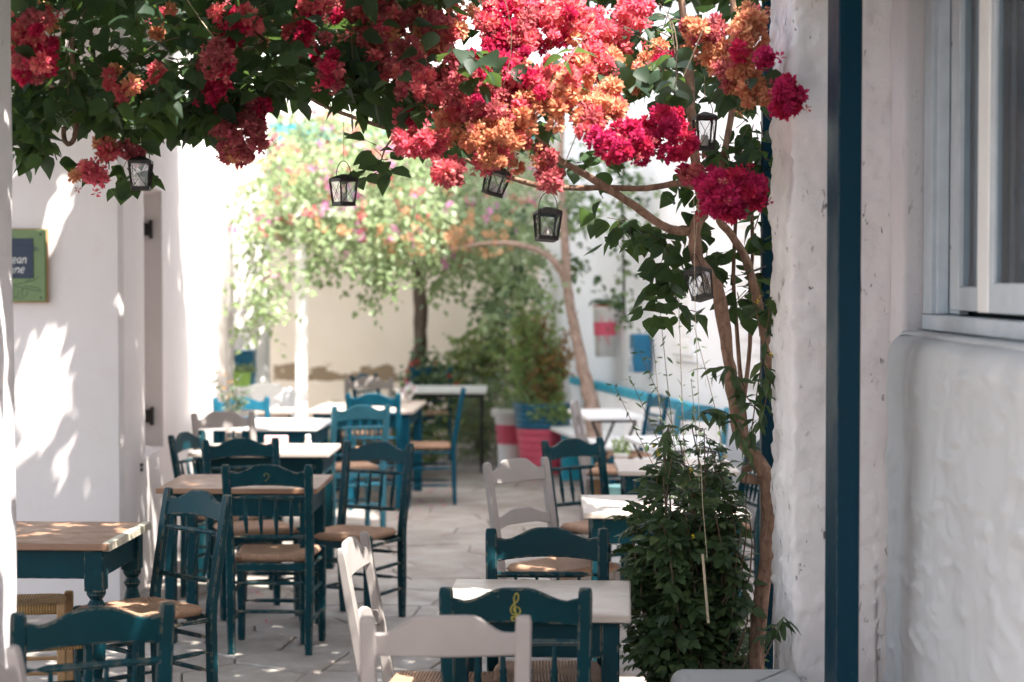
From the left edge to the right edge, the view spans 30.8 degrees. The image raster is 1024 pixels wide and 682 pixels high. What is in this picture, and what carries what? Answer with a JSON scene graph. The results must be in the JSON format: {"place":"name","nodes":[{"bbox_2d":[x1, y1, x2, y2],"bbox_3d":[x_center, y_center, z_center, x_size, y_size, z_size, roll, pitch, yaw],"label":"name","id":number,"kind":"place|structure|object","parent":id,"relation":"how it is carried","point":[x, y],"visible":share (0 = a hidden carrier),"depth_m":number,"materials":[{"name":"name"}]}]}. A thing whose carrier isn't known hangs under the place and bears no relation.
{"place":"outdoors","nodes":[
{"label":"outdoors","id":0,"kind":"place"},
{"bbox_2d":[225,428,231,440],"bbox_3d":[-1.660,0.567,10.883,0.044,0.106,0.043,0,2,0],"label":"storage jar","id":1,"kind":"object","parent":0,"point":[228,430],"visible":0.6,"depth_m":10.87,"materials":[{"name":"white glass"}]},
{"bbox_2d":[234,350,256,384],"bbox_3d":[-2.280,0.222,15.795,0.196,0.290,0.196,0,2,0],"label":"square planter","id":2,"kind":"object","parent":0,"point":[246,356],"visible":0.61,"depth_m":15.70,"materials":[{"name":"blue ceramic"}]},
{"bbox_2d":[264,435,287,444],"bbox_3d":[-1.400,0.588,11.024,0.140,0.055,0.016,0,2,0],"label":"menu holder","id":3,"kind":"object","parent":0,"point":[283,439],"visible":0.74,"depth_m":11.02,"materials":[{"name":"white paper"}]},
{"bbox_2d":[304,434,311,449],"bbox_3d":[-1.175,0.582,10.683,0.042,0.088,0.041,0,2,0],"label":"salt shaker","id":4,"kind":"object","parent":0,"point":[307,444],"visible":1,"depth_m":10.67,"materials":[{"name":"white ceramic"}]},
{"bbox_2d":[329,413,465,471],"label":"chair","id":5,"kind":"object","parent":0,"point":[429,435],"visible":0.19,"depth_m":16.36,"materials":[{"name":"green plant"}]},
{"bbox_2d":[26,441,774,681],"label":"ground","id":6,"kind":"structure","parent":0,"point":[445,546],"depth_m":10.30,"materials":[{"name":"grey stone"}]},
{"bbox_2d":[0,0,16,667],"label":"garden wall","id":7,"kind":"structure","parent":6,"relation":"on","point":[8,566],"depth_m":5.10,"materials":[{"name":"paint"}]},
{"bbox_2d":[0,645,26,681],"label":"taverna chair","id":8,"kind":"object","parent":6,"relation":"on","point":[14,671],"visible":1,"depth_m":4.07,"materials":[{"name":"grey paint"}]},
{"bbox_2d":[17,590,73,680],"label":"rush stool","id":9,"kind":"object","parent":6,"relation":"on","point":[59,604],"visible":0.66,"depth_m":7.19,"materials":[{"name":"beige wicker"}]},
{"bbox_2d":[38,644,93,681],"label":"rush stool","id":10,"kind":"object","parent":6,"relation":"on","point":[83,653],"visible":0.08,"depth_m":6.45,"materials":[{"name":"teal paint"}]},
{"bbox_2d":[16,521,150,681],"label":"taverna table","id":11,"kind":"object","parent":6,"relation":"on","point":[93,555],"visible":0.69,"depth_m":6.90,"materials":[{"name":"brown wood"}]},
{"bbox_2d":[9,601,174,681],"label":"taverna chair","id":12,"kind":"object","parent":6,"relation":"on","point":[93,625],"visible":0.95,"depth_m":4.70,"materials":[{"name":"teal paint"}]},
{"bbox_2d":[11,8,233,605],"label":"whitewashed house","id":13,"kind":"structure","parent":6,"relation":"on","point":[123,348],"depth_m":9.63,"materials":[{"name":"white paint"}]},
{"bbox_2d":[12,229,48,302],"bbox_3d":[-2.560,-0.389,9.566,0.332,0.382,0.049,0,2,0],"label":"menu sign","id":14,"kind":"object","parent":13,"relation":"attached to","point":[30,271],"visible":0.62,"depth_m":9.55,"materials":[{"name":"green paint"}]},
{"bbox_2d":[73,487,231,681],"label":"taverna chair","id":15,"kind":"object","parent":6,"relation":"on","point":[202,503],"visible":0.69,"depth_m":7.22,"materials":[{"name":"teal paint"}]},
{"bbox_2d":[168,430,273,598],"bbox_3d":[-1.586,0.943,10.157,0.473,0.882,0.422,1,2,16],"label":"taverna chair","id":16,"kind":"object","parent":6,"relation":"on","point":[183,441],"visible":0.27,"depth_m":10.05,"materials":[{"name":"teal paint"}]},
{"bbox_2d":[191,411,282,543],"bbox_3d":[-1.687,0.894,11.356,0.422,0.904,0.477,-1,2,-30],"label":"taverna chair","id":17,"kind":"object","parent":6,"relation":"on","point":[222,419],"visible":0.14,"depth_m":11.53,"materials":[{"name":"grey paint"}]},
{"bbox_2d":[155,474,332,644],"bbox_3d":[-1.285,1.049,9.012,0.760,0.740,0.650,0,2,1],"label":"taverna table","id":18,"kind":"object","parent":6,"relation":"on","point":[182,484],"visible":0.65,"depth_m":8.73,"materials":[{"name":"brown wood"}]},
{"bbox_2d":[212,396,283,521],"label":"taverna chair","id":19,"kind":"object","parent":6,"relation":"on","point":[264,405],"visible":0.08,"depth_m":13.39,"materials":[{"name":"teal paint"}]},
{"bbox_2d":[201,437,299,620],"bbox_3d":[-1.352,0.960,9.602,0.422,0.882,0.473,-1,2,-22],"label":"taverna chair","id":20,"kind":"object","parent":6,"relation":"on","point":[237,447],"visible":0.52,"depth_m":9.68,"materials":[{"name":"teal paint"}]},
{"bbox_2d":[234,53,269,382],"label":"courtyard wall","id":21,"kind":"structure","parent":6,"relation":"on","point":[262,358],"depth_m":16.00,"materials":[{"name":"white paint"}]},
{"bbox_2d":[232,383,281,416],"bbox_3d":[-2.365,0.791,15.672,0.778,0.840,0.688,0,2,0],"label":"masonry ledge","id":22,"kind":"object","parent":6,"relation":"on","point":[242,413],"visible":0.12,"depth_m":15.35,"materials":[{"name":"white paint"}]},
{"bbox_2d":[234,372,251,385],"bbox_3d":[-2.270,0.318,15.518,0.192,0.117,0.192,0,2,0],"label":"flower pot","id":23,"kind":"object","parent":22,"relation":"on","point":[245,378],"visible":0.75,"depth_m":15.44,"materials":[{"name":"paint"}]},
{"bbox_2d":[234,362,256,371],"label":"potted plant","id":24,"kind":"object","parent":23,"relation":"in","point":[243,367],"visible":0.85,"depth_m":15.52,"materials":[{"name":"green plant"}]},
{"bbox_2d":[188,443,340,577],"bbox_3d":[-1.430,0.993,10.816,0.800,0.740,0.620,0,2,1],"label":"taverna table","id":25,"kind":"object","parent":6,"relation":"on","point":[319,458],"visible":0.41,"depth_m":10.54,"materials":[{"name":"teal wood"}]},
{"bbox_2d":[207,418,330,443],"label":"taverna table","id":26,"kind":"object","parent":6,"relation":"on","point":[296,431],"visible":0.43,"depth_m":12.43,"materials":[{"name":"teal paint"}]},
{"bbox_2d":[210,369,251,411],"bbox_3d":[-1.903,0.378,12.547,0.292,0.380,0.123,0,2,0],"label":"sprig vase","id":27,"kind":"object","parent":26,"relation":"on","point":[238,404],"visible":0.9,"depth_m":12.54,"materials":[{"name":"green glass"}]},
{"bbox_2d":[221,464,325,655],"bbox_3d":[-1.102,0.991,8.612,0.422,0.882,0.473,0,2,2],"label":"taverna chair","id":28,"kind":"object","parent":6,"relation":"on","point":[275,475],"visible":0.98,"depth_m":8.46,"materials":[{"name":"teal paint"}]},
{"bbox_2d":[253,408,296,417],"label":"taverna table","id":29,"kind":"object","parent":6,"relation":"on","point":[281,412],"visible":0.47,"depth_m":14.09,"materials":[{"name":"white wood"}]},
{"bbox_2d":[264,131,385,418],"bbox_3d":[-1.805,-0.397,17.224,1.250,3.120,4.945,0,2,0],"label":"pergola","id":30,"kind":"object","parent":6,"relation":"on","point":[301,368],"visible":0.18,"depth_m":14.76,"materials":[{"name":"white paint"}]},
{"bbox_2d":[298,441,413,621],"bbox_3d":[-0.784,0.966,9.400,0.422,0.882,0.473,1,2,27],"label":"taverna chair","id":31,"kind":"object","parent":6,"relation":"on","point":[338,534],"visible":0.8,"depth_m":9.47,"materials":[{"name":"teal paint"}]},
{"bbox_2d":[330,404,389,526],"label":"taverna chair","id":32,"kind":"object","parent":6,"relation":"on","point":[360,412],"visible":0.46,"depth_m":12.53,"materials":[{"name":"teal paint"}]},
{"bbox_2d":[342,377,392,488],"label":"taverna chair","id":33,"kind":"object","parent":6,"relation":"on","point":[369,383],"visible":0.35,"depth_m":15.75,"materials":[{"name":"grey paint"}]},
{"bbox_2d":[308,400,426,506],"bbox_3d":[-1.120,0.875,14.614,0.800,0.740,1.250,0,2,2],"label":"taverna table","id":34,"kind":"object","parent":6,"relation":"on","point":[411,413],"visible":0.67,"depth_m":14.33,"materials":[{"name":"teal wood"}]},
{"bbox_2d":[395,380,416,401],"bbox_3d":[-0.862,0.403,15.015,0.168,0.184,0.158,1,2,34],"label":"flower tub","id":35,"kind":"object","parent":34,"relation":"on","point":[406,397],"visible":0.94,"depth_m":14.99,"materials":[{"name":"white ceramic"}]},
{"bbox_2d":[345,393,401,510],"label":"taverna chair","id":36,"kind":"object","parent":6,"relation":"on","point":[373,399],"visible":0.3,"depth_m":13.83,"materials":[{"name":"teal paint"}]},
{"bbox_2d":[350,373,412,475],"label":"taverna chair","id":37,"kind":"object","parent":6,"relation":"on","point":[354,391],"visible":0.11,"depth_m":16.64,"materials":[{"name":"teal paint"}]},
{"bbox_2d":[221,102,572,438],"bbox_3d":[-1.040,-0.593,16.667,3.183,3.564,5.806,0,2,0],"label":"tree","id":38,"kind":"object","parent":6,"relation":"on","point":[385,215],"visible":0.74,"depth_m":14.95,"materials":[{"name":"green plant"}]},
{"bbox_2d":[269,143,538,440],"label":"wall","id":39,"kind":"structure","parent":6,"relation":"on","point":[342,343],"depth_m":20.00,"materials":[{"name":"beige paint"}]},
{"bbox_2d":[269,120,546,142],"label":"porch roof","id":40,"kind":"structure","parent":39,"relation":"on","point":[293,126],"depth_m":18.69,"materials":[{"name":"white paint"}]},
{"bbox_2d":[11,0,811,668],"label":"bougainvillea","id":41,"kind":"object","parent":6,"relation":"on","point":[489,100],"visible":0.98,"depth_m":5.72,"materials":[{"name":"red plant"}]},
{"bbox_2d":[128,138,153,190],"bbox_3d":[-1.177,-0.587,5.885,0.073,0.220,0.073,0,2,-4],"label":"candle lantern","id":42,"kind":"object","parent":41,"relation":"hanging from","point":[140,181],"visible":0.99,"depth_m":5.86,"materials":[{"name":"metal"}]},
{"bbox_2d":[187,0,212,35],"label":"twine string","id":43,"kind":"object","parent":41,"relation":"attached to","point":[200,19],"visible":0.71,"depth_m":5.57,"materials":[{"name":"beige fabric"}]},
{"bbox_2d":[329,121,358,205],"bbox_3d":[-0.552,-0.582,6.085,0.073,0.277,0.073,-1,2,-38],"label":"candle lantern","id":44,"kind":"object","parent":41,"relation":"hanging from","point":[343,179],"visible":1,"depth_m":6.08,"materials":[{"name":"metal"}]},
{"bbox_2d":[481,166,510,197],"bbox_3d":[-0.044,-0.548,6.033,0.073,0.155,0.073,14,7,-20],"label":"candle lantern","id":45,"kind":"object","parent":41,"relation":"hanging from","point":[493,190],"visible":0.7,"depth_m":6.02,"materials":[{"name":"metal"}]},
{"bbox_2d":[533,193,562,242],"bbox_3d":[0.117,-0.433,5.997,0.082,0.220,0.082,4,-5,-12],"label":"candle lantern","id":46,"kind":"object","parent":41,"relation":"hanging from","point":[545,236],"visible":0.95,"depth_m":5.97,"materials":[{"name":"metal"}]},
{"bbox_2d":[564,136,575,164],"bbox_3d":[0.193,-0.622,5.925,0.008,0.115,0.094,-1,2,-29],"label":"twine string","id":47,"kind":"object","parent":41,"relation":"attached to","point":[570,150],"visible":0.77,"depth_m":5.94,"materials":[{"name":"beige fabric"}]},
{"bbox_2d":[549,19,594,88],"bbox_3d":[0.174,-0.833,5.383,0.136,0.202,0.010,0,2,9],"label":"twine string","id":48,"kind":"object","parent":41,"relation":"hanging from","point":[570,57],"visible":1,"depth_m":5.38,"materials":[{"name":"beige fabric"}]},
{"bbox_2d":[683,25,704,75],"bbox_3d":[0.527,-0.841,5.376,0.063,0.149,0.003,0,2,0],"label":"twine string","id":49,"kind":"object","parent":41,"relation":"hanging from","point":[694,50],"visible":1,"depth_m":5.38,"materials":[{"name":"beige fabric"}]},
{"bbox_2d":[684,199,713,302],"bbox_3d":[0.603,-0.316,5.948,0.085,0.386,0.072,1,2,38],"label":"candle lantern","id":50,"kind":"object","parent":41,"relation":"hanging from","point":[702,295],"visible":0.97,"depth_m":5.94,"materials":[{"name":"metal"}]},
{"bbox_2d":[693,192,706,552],"bbox_3d":[0.594,0.106,5.864,0.059,1.156,0.016,1,2,34],"label":"twine string","id":51,"kind":"object","parent":41,"relation":"hanging from","point":[697,379],"visible":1,"depth_m":5.87,"materials":[{"name":"beige fabric"}]},
{"bbox_2d":[692,76,717,150],"bbox_3d":[0.611,-0.721,5.880,0.069,0.234,0.069,0,2,-8],"label":"candle lantern","id":52,"kind":"object","parent":41,"relation":"hanging from","point":[705,116],"visible":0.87,"depth_m":5.86,"materials":[{"name":"metal"}]},
{"bbox_2d":[336,531,495,681],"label":"taverna chair","id":53,"kind":"object","parent":6,"relation":"on","point":[354,554],"visible":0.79,"depth_m":5.85,"materials":[{"name":"grey paint"}]},
{"bbox_2d":[410,366,452,459],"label":"taverna chair","id":54,"kind":"object","parent":6,"relation":"on","point":[415,373],"visible":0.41,"depth_m":18.16,"materials":[{"name":"teal paint"}]},
{"bbox_2d":[410,387,465,504],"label":"taverna chair","id":55,"kind":"object","parent":6,"relation":"on","point":[433,445],"visible":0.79,"depth_m":14.22,"materials":[{"name":"teal paint"}]},
{"bbox_2d":[386,338,489,433],"bbox_3d":[-0.783,0.549,18.182,1.121,1.177,0.885,0,2,0],"label":"red flowered shrub","id":56,"kind":"object","parent":6,"relation":"on","point":[431,377],"visible":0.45,"depth_m":18.04,"materials":[{"name":"green plant"}]},
{"bbox_2d":[401,385,486,472],"bbox_3d":[-0.610,0.801,16.983,0.760,0.740,0.900,0,2,0],"label":"taverna table","id":57,"kind":"object","parent":6,"relation":"on","point":[480,391],"visible":0.55,"depth_m":16.59,"materials":[{"name":"white wood"}]},
{"bbox_2d":[359,615,531,681],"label":"taverna chair","id":58,"kind":"object","parent":6,"relation":"on","point":[446,636],"visible":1,"depth_m":4.46,"materials":[{"name":"grey paint"}]},
{"bbox_2d":[415,309,522,449],"bbox_3d":[-0.396,0.391,18.691,1.261,1.460,1.176,0,2,0],"label":"yellow green shrub","id":59,"kind":"object","parent":6,"relation":"on","point":[480,358],"visible":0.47,"depth_m":18.58,"materials":[{"name":"green plant"}]},
{"bbox_2d":[433,361,517,464],"bbox_3d":[-0.271,0.675,17.675,1.055,1.022,1.317,0,2,0],"label":"grey green shrub","id":60,"kind":"object","parent":6,"relation":"on","point":[472,436],"visible":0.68,"depth_m":17.57,"materials":[{"name":"green plant"}]},
{"bbox_2d":[448,256,543,404],"bbox_3d":[-0.122,0.015,19.026,1.063,2.188,1.162,0,2,0],"label":"climbing shrub","id":61,"kind":"object","parent":6,"relation":"on","point":[482,301],"visible":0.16,"depth_m":18.98,"materials":[{"name":"green plant"}]},
{"bbox_2d":[491,407,519,462],"bbox_3d":[0.005,0.893,17.136,0.400,0.545,0.400,0,2,0],"label":"flower pot","id":62,"kind":"object","parent":6,"relation":"on","point":[507,441],"visible":0.56,"depth_m":17.00,"materials":[{"name":"white ceramic"}]},
{"bbox_2d":[493,394,524,408],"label":"potted plant","id":63,"kind":"object","parent":62,"relation":"in","point":[508,403],"visible":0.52,"depth_m":17.09,"materials":[{"name":"green plant"}]},
{"bbox_2d":[439,587,592,681],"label":"taverna chair","id":64,"kind":"object","parent":6,"relation":"on","point":[505,604],"visible":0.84,"depth_m":5.00,"materials":[{"name":"teal paint"}]},
{"bbox_2d":[437,579,630,681],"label":"taverna table","id":65,"kind":"object","parent":6,"relation":"on","point":[611,607],"visible":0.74,"depth_m":5.45,"materials":[{"name":"white wood"}]},
{"bbox_2d":[512,402,570,474],"bbox_3d":[0.275,0.868,16.635,0.550,0.627,0.550,0,2,0],"label":"flower pot","id":66,"kind":"object","parent":6,"relation":"on","point":[532,434],"visible":0.65,"depth_m":16.43,"materials":[{"name":"ceramic"}]},
{"bbox_2d":[486,289,578,424],"bbox_3d":[0.181,0.128,16.576,0.836,1.224,0.657,0,2,0],"label":"feathery plant","id":67,"kind":"object","parent":66,"relation":"in","point":[540,367],"visible":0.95,"depth_m":16.49,"materials":[{"name":"green plant"}]},
{"bbox_2d":[485,527,608,681],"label":"taverna chair","id":68,"kind":"object","parent":6,"relation":"on","point":[546,542],"visible":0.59,"depth_m":6.19,"materials":[{"name":"teal paint"}]},
{"bbox_2d":[483,457,619,661],"bbox_3d":[0.173,0.991,8.272,0.477,0.904,0.422,2,2,44],"label":"taverna chair","id":69,"kind":"object","parent":6,"relation":"on","point":[514,470],"visible":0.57,"depth_m":8.32,"materials":[{"name":"grey paint"}]},
{"bbox_2d":[441,116,662,462],"bbox_3d":[0.421,-0.323,15.460,1.996,3.085,1.585,0,2,0],"label":"tree","id":70,"kind":"object","parent":6,"relation":"on","point":[566,268],"visible":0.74,"depth_m":15.16,"materials":[{"name":"green plant"}]},
{"bbox_2d":[570,400,619,537],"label":"taverna chair","id":71,"kind":"object","parent":6,"relation":"on","point":[575,408],"visible":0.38,"depth_m":12.35,"materials":[{"name":"grey paint"}]},
{"bbox_2d":[541,437,653,580],"bbox_3d":[0.450,0.959,9.631,0.422,0.882,0.473,-1,2,-38],"label":"taverna chair","id":72,"kind":"object","parent":6,"relation":"on","point":[568,447],"visible":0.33,"depth_m":9.76,"materials":[{"name":"teal paint"}]},
{"bbox_2d":[593,462,614,494],"bbox_3d":[0.740,1.076,12.660,0.354,0.460,0.354,0,2,6],"label":"rush stool","id":73,"kind":"object","parent":6,"relation":"on","point":[596,485],"visible":0.09,"depth_m":12.50,"materials":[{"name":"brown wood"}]},
{"bbox_2d":[568,409,643,505],"bbox_3d":[0.690,0.898,13.785,0.420,0.734,0.820,0,2,-8],"label":"folding table","id":74,"kind":"object","parent":6,"relation":"on","point":[613,416],"visible":0.41,"depth_m":13.45,"materials":[{"name":"white wood"}]},
{"bbox_2d":[593,393,668,484],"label":"taverna chair","id":75,"kind":"object","parent":6,"relation":"on","point":[653,402],"visible":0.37,"depth_m":13.65,"materials":[{"name":"teal paint"}]},
{"bbox_2d":[550,376,722,483],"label":"wall","id":76,"kind":"structure","parent":6,"relation":"on","point":[608,398],"depth_m":15.22,"materials":[{"name":"white paint"}]},
{"bbox_2d":[534,0,761,529],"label":"boundary wall","id":77,"kind":"structure","parent":6,"relation":"on","point":[615,369],"depth_m":15.64,"materials":[{"name":"white paint"}]},
{"bbox_2d":[592,305,617,356],"bbox_3d":[0.822,-0.090,16.405,0.228,0.456,0.228,0,2,0],"label":"wall planter","id":78,"kind":"object","parent":77,"relation":"attached to","point":[604,318],"visible":0.81,"depth_m":16.32,"materials":[{"name":"white paint"}]},
{"bbox_2d":[589,288,620,309],"bbox_3d":[0.836,-0.371,16.411,0.323,0.202,0.356,0,2,0],"label":"potted plant","id":79,"kind":"object","parent":78,"relation":"in","point":[607,301],"visible":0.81,"depth_m":16.37,"materials":[{"name":"green plant"}]},
{"bbox_2d":[628,334,650,372],"bbox_3d":[1.051,0.101,15.310,0.157,0.317,0.150,0,2,-10],"label":"wall planter","id":80,"kind":"object","parent":77,"relation":"attached to","point":[639,342],"visible":0.91,"depth_m":15.24,"materials":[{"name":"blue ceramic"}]},
{"bbox_2d":[603,159,644,333],"bbox_3d":[0.921,-0.904,15.293,0.352,1.722,0.273,0,2,0],"label":"hanging ivy","id":81,"kind":"object","parent":80,"relation":"in","point":[620,306],"visible":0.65,"depth_m":15.29,"materials":[{"name":"green plant"}]},
{"bbox_2d":[671,197,698,362],"bbox_3d":[1.327,-0.469,14.239,0.082,1.250,0.650,0,2,-10],"label":"window shutter","id":82,"kind":"object","parent":77,"relation":"attached to","point":[688,354],"depth_m":14.12,"materials":[{"name":"white paint"}]},
{"bbox_2d":[736,207,760,386],"bbox_3d":[1.640,-0.391,12.540,0.082,1.400,0.720,0,2,-10],"label":"window shutter","id":83,"kind":"object","parent":77,"relation":"attached to","point":[743,332],"depth_m":12.62,"materials":[{"name":"white paint"}]},
{"bbox_2d":[581,495,750,660],"bbox_3d":[0.655,1.078,8.098,0.700,0.740,0.660,0,2,1],"label":"taverna table","id":84,"kind":"object","parent":6,"relation":"on","point":[597,510],"visible":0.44,"depth_m":7.80,"materials":[{"name":"white wood"}]},
{"bbox_2d":[609,484,619,494],"bbox_3d":[0.625,0.942,11.035,0.128,0.169,0.128,0,2,0],"label":"mint bucket","id":85,"kind":"object","parent":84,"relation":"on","point":[614,489],"visible":0.23,"depth_m":10.98,"materials":[{"name":"plastic"}]},
{"bbox_2d":[606,297,731,513],"bbox_3d":[0.608,0.621,7.385,0.472,1.699,0.359,0,2,-11],"label":"airy shrub","id":86,"kind":"object","parent":6,"relation":"on","point":[646,447],"visible":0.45,"depth_m":7.37,"materials":[{"name":"green plant"}]},
{"bbox_2d":[624,435,725,545],"bbox_3d":[0.985,0.974,11.336,0.460,0.734,0.780,0,2,-8],"label":"folding table","id":87,"kind":"object","parent":6,"relation":"on","point":[634,440],"visible":0.14,"depth_m":11.32,"materials":[{"name":"white wood"}]},
{"bbox_2d":[614,459,739,600],"bbox_3d":[0.860,1.024,9.817,0.620,0.740,0.640,0,2,1],"label":"taverna table","id":88,"kind":"object","parent":6,"relation":"on","point":[628,471],"visible":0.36,"depth_m":9.61,"materials":[{"name":"white wood"}]},
{"bbox_2d":[614,453,628,458],"bbox_3d":[0.740,0.802,12.581,0.104,0.081,0.102,0,2,0],"label":"flower pot","id":89,"kind":"object","parent":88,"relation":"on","point":[620,456],"visible":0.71,"depth_m":12.54,"materials":[{"name":"white ceramic"}]},
{"bbox_2d":[611,434,631,454],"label":"potted plant","id":90,"kind":"object","parent":89,"relation":"on","point":[618,447],"visible":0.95,"depth_m":12.56,"materials":[{"name":"green plant"}]},
{"bbox_2d":[637,405,729,545],"bbox_3d":[1.103,0.876,11.926,0.422,0.904,0.477,1,2,40],"label":"taverna chair","id":91,"kind":"object","parent":6,"relation":"on","point":[678,412],"visible":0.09,"depth_m":12.10,"materials":[{"name":"teal paint"}]},
{"bbox_2d":[605,295,800,681],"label":"shrub","id":92,"kind":"object","parent":6,"relation":"on","point":[676,629],"visible":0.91,"depth_m":6.08,"materials":[{"name":"green plant"}]},
{"bbox_2d":[701,554,709,622],"bbox_3d":[0.611,0.781,5.857,0.008,0.220,0.006,-5,2,0],"label":"plant stake","id":93,"kind":"object","parent":92,"relation":"in","point":[705,588],"visible":1,"depth_m":5.85,"materials":[{"name":"beige wood"}]},
{"bbox_2d":[670,669,801,681],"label":"masonry bench","id":94,"kind":"object","parent":6,"relation":"on","point":[734,675],"visible":1,"depth_m":5.49,"materials":[{"name":"paint"}]},
{"bbox_2d":[737,439,759,587],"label":"taverna chair","id":95,"kind":"object","parent":6,"relation":"on","point":[742,487],"visible":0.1,"depth_m":9.61,"materials":[{"name":"teal paint"}]},
{"bbox_2d":[759,0,773,668],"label":"slim post","id":96,"kind":"object","parent":6,"relation":"on","point":[766,259],"visible":0.25,"depth_m":6.29,"materials":[{"name":"blue metal"}]},
{"bbox_2d":[743,265,765,274],"bbox_3d":[0.811,-0.238,6.207,0.011,0.032,0.149,1,2,36],"label":"cable tie","id":97,"kind":"object","parent":96,"relation":"attached to","point":[760,268],"visible":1,"depth_m":6.23,"materials":[{"name":"black plastic"}]},
{"bbox_2d":[824,0,862,681],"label":"steel post","id":98,"kind":"object","parent":6,"relation":"on","point":[843,292],"visible":1,"depth_m":5.01,"materials":[{"name":"blue metal"}]},
{"bbox_2d":[767,0,1023,681],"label":"shop house","id":99,"kind":"structure","parent":6,"relation":"on","point":[941,563],"depth_m":5.26,"materials":[{"name":"paint"}]},
{"bbox_2d":[922,0,1023,340],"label":"window frame","id":100,"kind":"structure","parent":99,"relation":"in","point":[947,292],"depth_m":5.05,"materials":[{"name":"paint"}]},
{"bbox_3d":[-2.030,0.982,15.028,0.747,0.500,0.547,0,2,0],"label":"stone seat","id":101,"kind":"object","parent":6,"relation":"on","visible":0},
{"bbox_2d":[247,387,290,416],"bbox_3d":[-1.993,0.552,15.189,0.366,0.352,0.172,0,2,0],"label":"cushion","id":102,"kind":"object","parent":101,"relation":"on","point":[275,395],"visible":0.34,"depth_m":15.16,"materials":[{"name":"white fabric"}]},
{"bbox_2d":[281,387,294,418],"bbox_3d":[-1.773,0.545,15.047,0.137,0.340,0.300,14,-8,-39],"label":"cushion","id":103,"kind":"object","parent":101,"relation":"on","point":[288,399],"visible":0.38,"depth_m":15.02,"materials":[{"name":"fabric"}]},
{"bbox_2d":[269,0,533,119],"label":"white building","id":104,"kind":"structure","parent":0,"point":[475,41],"depth_m":25.88,"materials":[{"name":"paint"}]},
{"bbox_2d":[611,544,636,563],"bbox_3d":[0.625,1.192,11.043,0.220,0.329,0.220,0,2,0],"label":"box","id":105,"kind":"object","parent":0,"point":[615,559],"depth_m":10.94,"materials":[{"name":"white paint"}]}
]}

